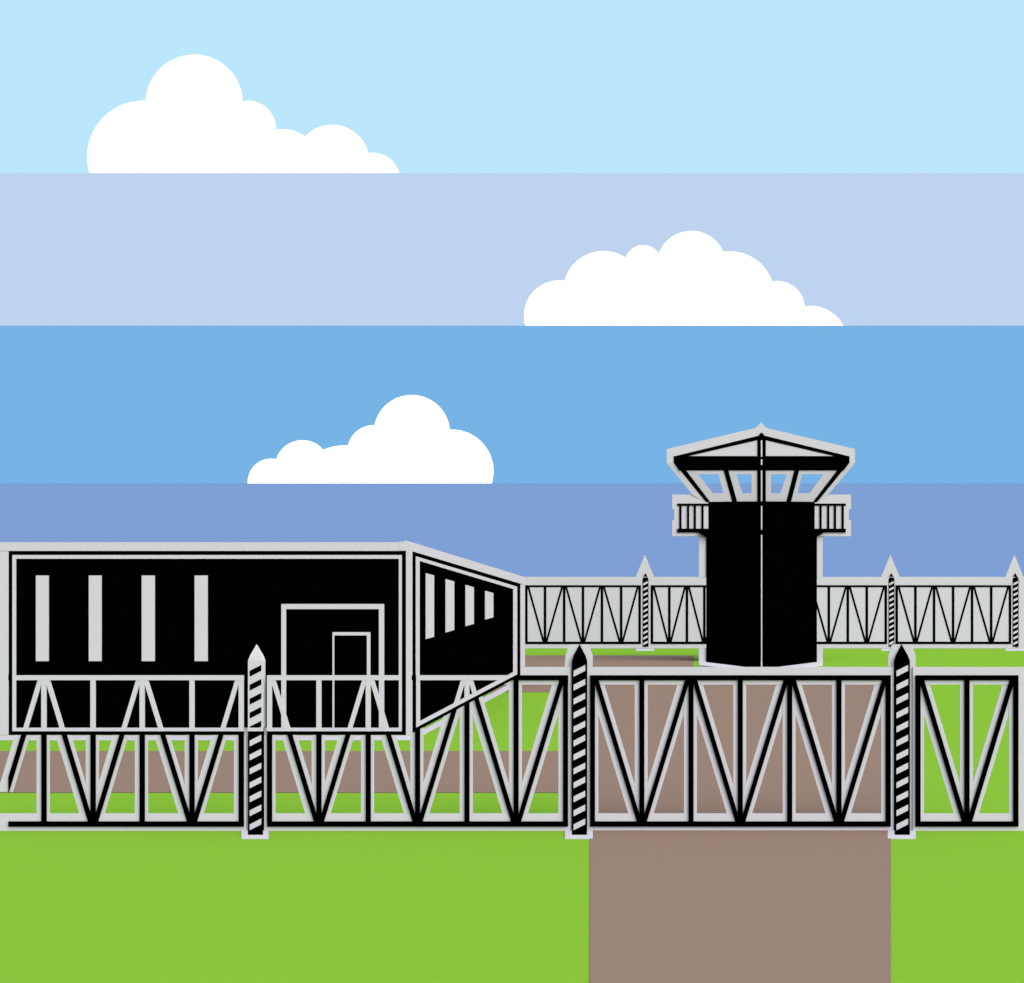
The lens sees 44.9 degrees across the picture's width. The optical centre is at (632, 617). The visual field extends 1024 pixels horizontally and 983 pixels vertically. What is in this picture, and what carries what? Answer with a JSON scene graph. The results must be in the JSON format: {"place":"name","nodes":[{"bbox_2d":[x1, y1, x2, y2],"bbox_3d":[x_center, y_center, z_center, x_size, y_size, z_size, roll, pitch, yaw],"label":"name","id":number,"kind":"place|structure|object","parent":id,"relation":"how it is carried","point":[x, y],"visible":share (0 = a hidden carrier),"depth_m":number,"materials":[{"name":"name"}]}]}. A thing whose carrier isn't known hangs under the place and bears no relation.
{"place":"outdoors","nodes":[
{"label":"outdoors","id":0,"kind":"place"},
{"bbox_2d":[87,55,398,172],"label":"cloud","id":1,"kind":"structure","parent":0,"point":[194,114],"depth_m":2000.00,"materials":[{"name":"white"}]},
{"bbox_2d":[0,540,524,739],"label":"prison building","id":2,"kind":"structure","parent":0,"point":[225,608],"depth_m":34.40,"materials":[{"name":"black paint"}]},
{"bbox_2d":[36,575,48,660],"bbox_3d":[-16.519,0.033,34.380,0.353,2.396,0.030,0,0,0],"label":"window","id":3,"kind":"structure","parent":2,"relation":"in","point":[42,581],"depth_m":34.37,"materials":[{"name":"grey paint"}]},
{"bbox_2d":[89,575,101,660],"bbox_3d":[-15.039,0.033,34.380,0.353,2.396,0.030,0,0,0],"label":"window","id":4,"kind":"structure","parent":2,"relation":"in","point":[95,581],"depth_m":34.37,"materials":[{"name":"grey paint"}]},
{"bbox_2d":[142,575,154,660],"bbox_3d":[-13.555,0.033,34.380,0.363,2.396,0.030,0,0,0],"label":"window","id":5,"kind":"structure","parent":2,"relation":"in","point":[148,581],"depth_m":34.37,"materials":[{"name":"grey paint"}]},
{"bbox_2d":[195,575,207,660],"bbox_3d":[-12.075,0.033,34.380,0.363,2.396,0.030,0,0,0],"label":"window","id":6,"kind":"structure","parent":2,"relation":"in","point":[201,581],"depth_m":34.37,"materials":[{"name":"grey paint"}]},
{"bbox_2d":[332,632,369,727],"bbox_3d":[-7.871,1.757,34.380,1.060,2.674,0.024,0,0,0],"label":"door","id":7,"kind":"structure","parent":2,"relation":"in","point":[350,650],"depth_m":34.38,"materials":[{"name":"black paint"}]},
{"bbox_2d":[426,573,433,638],"bbox_3d":[-6.257,-0.332,37.891,0.018,1.989,1.506,0,0,0],"label":"window","id":8,"kind":"structure","parent":2,"relation":"in","point":[429,578],"depth_m":37.75,"materials":[{"name":"grey paint"}]},
{"bbox_2d":[445,579,453,631],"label":"window","id":9,"kind":"structure","parent":2,"relation":"in","point":[449,585],"depth_m":41.87,"materials":[{"name":"grey paint"}]},
{"bbox_2d":[465,585,473,625],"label":"window","id":10,"kind":"structure","parent":2,"relation":"in","point":[469,590],"depth_m":47.01,"materials":[{"name":"grey paint"}]},
{"bbox_2d":[485,591,492,618],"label":"window","id":11,"kind":"structure","parent":2,"relation":"in","point":[488,595],"depth_m":53.19,"materials":[{"name":"grey paint"}]},
{"bbox_2d":[0,751,557,792],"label":"path","id":12,"kind":"structure","parent":0,"point":[285,782],"depth_m":26.03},
{"bbox_2d":[248,395,492,482],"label":"cloud","id":13,"kind":"structure","parent":0,"point":[410,439],"depth_m":2000.00,"materials":[{"name":"white"}]},
{"bbox_2d":[0,0,1023,576],"bbox_3d":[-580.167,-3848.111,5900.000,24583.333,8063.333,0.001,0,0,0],"label":"sky","id":14,"kind":"structure","parent":0,"point":[182,356],"depth_m":5900.00,"materials":[{"name":"blue"}]},
{"bbox_2d":[0,648,1023,982],"bbox_3d":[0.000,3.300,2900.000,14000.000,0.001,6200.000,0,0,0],"label":"ground","id":15,"kind":"structure","parent":0,"point":[298,908],"depth_m":14.72,"materials":[{"name":"green plant"}]},
{"bbox_2d":[0,675,246,830],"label":"lattice fence","id":16,"kind":"object","parent":15,"relation":"on","point":[92,794],"visible":1,"depth_m":18.95,"materials":[{"name":"grey paint"}]},
{"bbox_2d":[241,644,268,838],"bbox_3d":[-5.737,1.887,18.645,0.411,2.927,0.908,0,0,-16],"label":"fence post","id":17,"kind":"object","parent":15,"relation":"on","point":[255,731],"visible":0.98,"depth_m":18.94,"materials":[{"name":"black paint"}]},
{"bbox_2d":[264,667,570,830],"bbox_3d":[-3.325,2.036,18.968,4.735,2.533,0.054,0,0,0],"label":"lattice fence","id":18,"kind":"object","parent":15,"relation":"on","point":[416,794],"visible":1,"depth_m":18.97,"materials":[{"name":"grey paint"}]},
{"bbox_2d":[565,644,592,838],"bbox_3d":[-0.823,1.886,18.664,0.457,2.928,0.795,0,0,0],"label":"fence post","id":19,"kind":"object","parent":15,"relation":"on","point":[578,659],"visible":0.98,"depth_m":18.94,"materials":[{"name":"black paint"}]},
{"bbox_2d":[525,577,644,647],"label":"lattice fence","id":20,"kind":"object","parent":15,"relation":"on","point":[592,612],"visible":0.97,"depth_m":129.16,"materials":[{"name":"black paint"}]},
{"bbox_2d":[636,555,653,650],"bbox_3d":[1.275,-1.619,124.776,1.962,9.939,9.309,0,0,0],"label":"fence post","id":21,"kind":"object","parent":15,"relation":"on","point":[645,571],"visible":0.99,"depth_m":129.13,"materials":[{"name":"black paint"}]},
{"bbox_2d":[645,577,705,647],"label":"lattice fence","id":22,"kind":"object","parent":15,"relation":"on","point":[676,612],"visible":0.57,"depth_m":129.16,"materials":[{"name":"black paint"}]},
{"bbox_2d":[667,423,854,666],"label":"watchtower","id":23,"kind":"structure","parent":15,"relation":"on","point":[761,558],"depth_m":91.72,"materials":[{"name":"black paint"}]},
{"bbox_2d":[687,470,731,501],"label":"window frame","id":24,"kind":"structure","parent":23,"relation":"in","point":[725,496],"depth_m":91.79,"materials":[{"name":"grey paint"}]},
{"bbox_2d":[728,470,756,500],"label":"window frame","id":25,"kind":"structure","parent":23,"relation":"in","point":[740,496],"depth_m":91.79,"materials":[{"name":"grey paint"}]},
{"bbox_2d":[766,470,793,500],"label":"window frame","id":26,"kind":"structure","parent":23,"relation":"in","point":[782,496],"depth_m":91.79,"materials":[{"name":"grey paint"}]},
{"bbox_2d":[791,470,836,501],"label":"window frame","id":27,"kind":"structure","parent":23,"relation":"in","point":[827,475],"depth_m":91.79,"materials":[{"name":"grey paint"}]},
{"bbox_2d":[817,577,890,647],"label":"lattice fence","id":28,"kind":"object","parent":15,"relation":"on","point":[852,612],"visible":0.62,"depth_m":129.16,"materials":[{"name":"black paint"}]},
{"bbox_2d":[881,555,899,650],"bbox_3d":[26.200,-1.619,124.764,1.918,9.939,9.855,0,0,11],"label":"fence post","id":29,"kind":"object","parent":15,"relation":"on","point":[890,571],"visible":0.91,"depth_m":129.13,"materials":[{"name":"black paint"}]},
{"bbox_2d":[887,644,915,838],"bbox_3d":[4.086,1.886,18.653,0.428,2.928,0.874,0,0,11],"label":"fence post","id":30,"kind":"object","parent":15,"relation":"on","point":[902,659],"visible":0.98,"depth_m":18.94,"materials":[{"name":"black paint"}]},
{"bbox_2d":[894,577,1014,647],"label":"lattice fence","id":31,"kind":"object","parent":15,"relation":"on","point":[953,612],"visible":0.98,"depth_m":129.16,"materials":[{"name":"black paint"}]},
{"bbox_2d":[913,667,1023,830],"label":"lattice fence","id":32,"kind":"object","parent":15,"relation":"on","point":[966,793],"visible":1,"depth_m":18.97,"materials":[{"name":"black paint"}]},
{"bbox_2d":[1005,555,1023,650],"bbox_3d":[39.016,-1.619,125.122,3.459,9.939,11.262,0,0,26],"label":"fence post","id":33,"kind":"object","parent":15,"relation":"on","point":[1014,572],"visible":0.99,"depth_m":129.33,"materials":[{"name":"black paint"}]},
{"bbox_2d":[491,655,693,691],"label":"path","id":34,"kind":"structure","parent":0,"point":[619,660],"depth_m":87.20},
{"bbox_2d":[524,231,842,325],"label":"cloud","id":35,"kind":"structure","parent":0,"point":[691,278],"depth_m":2000.00,"materials":[{"name":"white"}]},
{"bbox_2d":[590,685,890,982],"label":"path","id":36,"kind":"structure","parent":0,"point":[740,906],"depth_m":15.54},
{"bbox_2d":[587,667,893,829],"bbox_3d":[1.661,2.036,18.968,4.731,2.533,0.054,0,0,0],"label":"lattice fence","id":37,"kind":"object","parent":36,"relation":"on","point":[739,793],"visible":1,"depth_m":18.97,"materials":[{"name":"black paint"}]}
]}

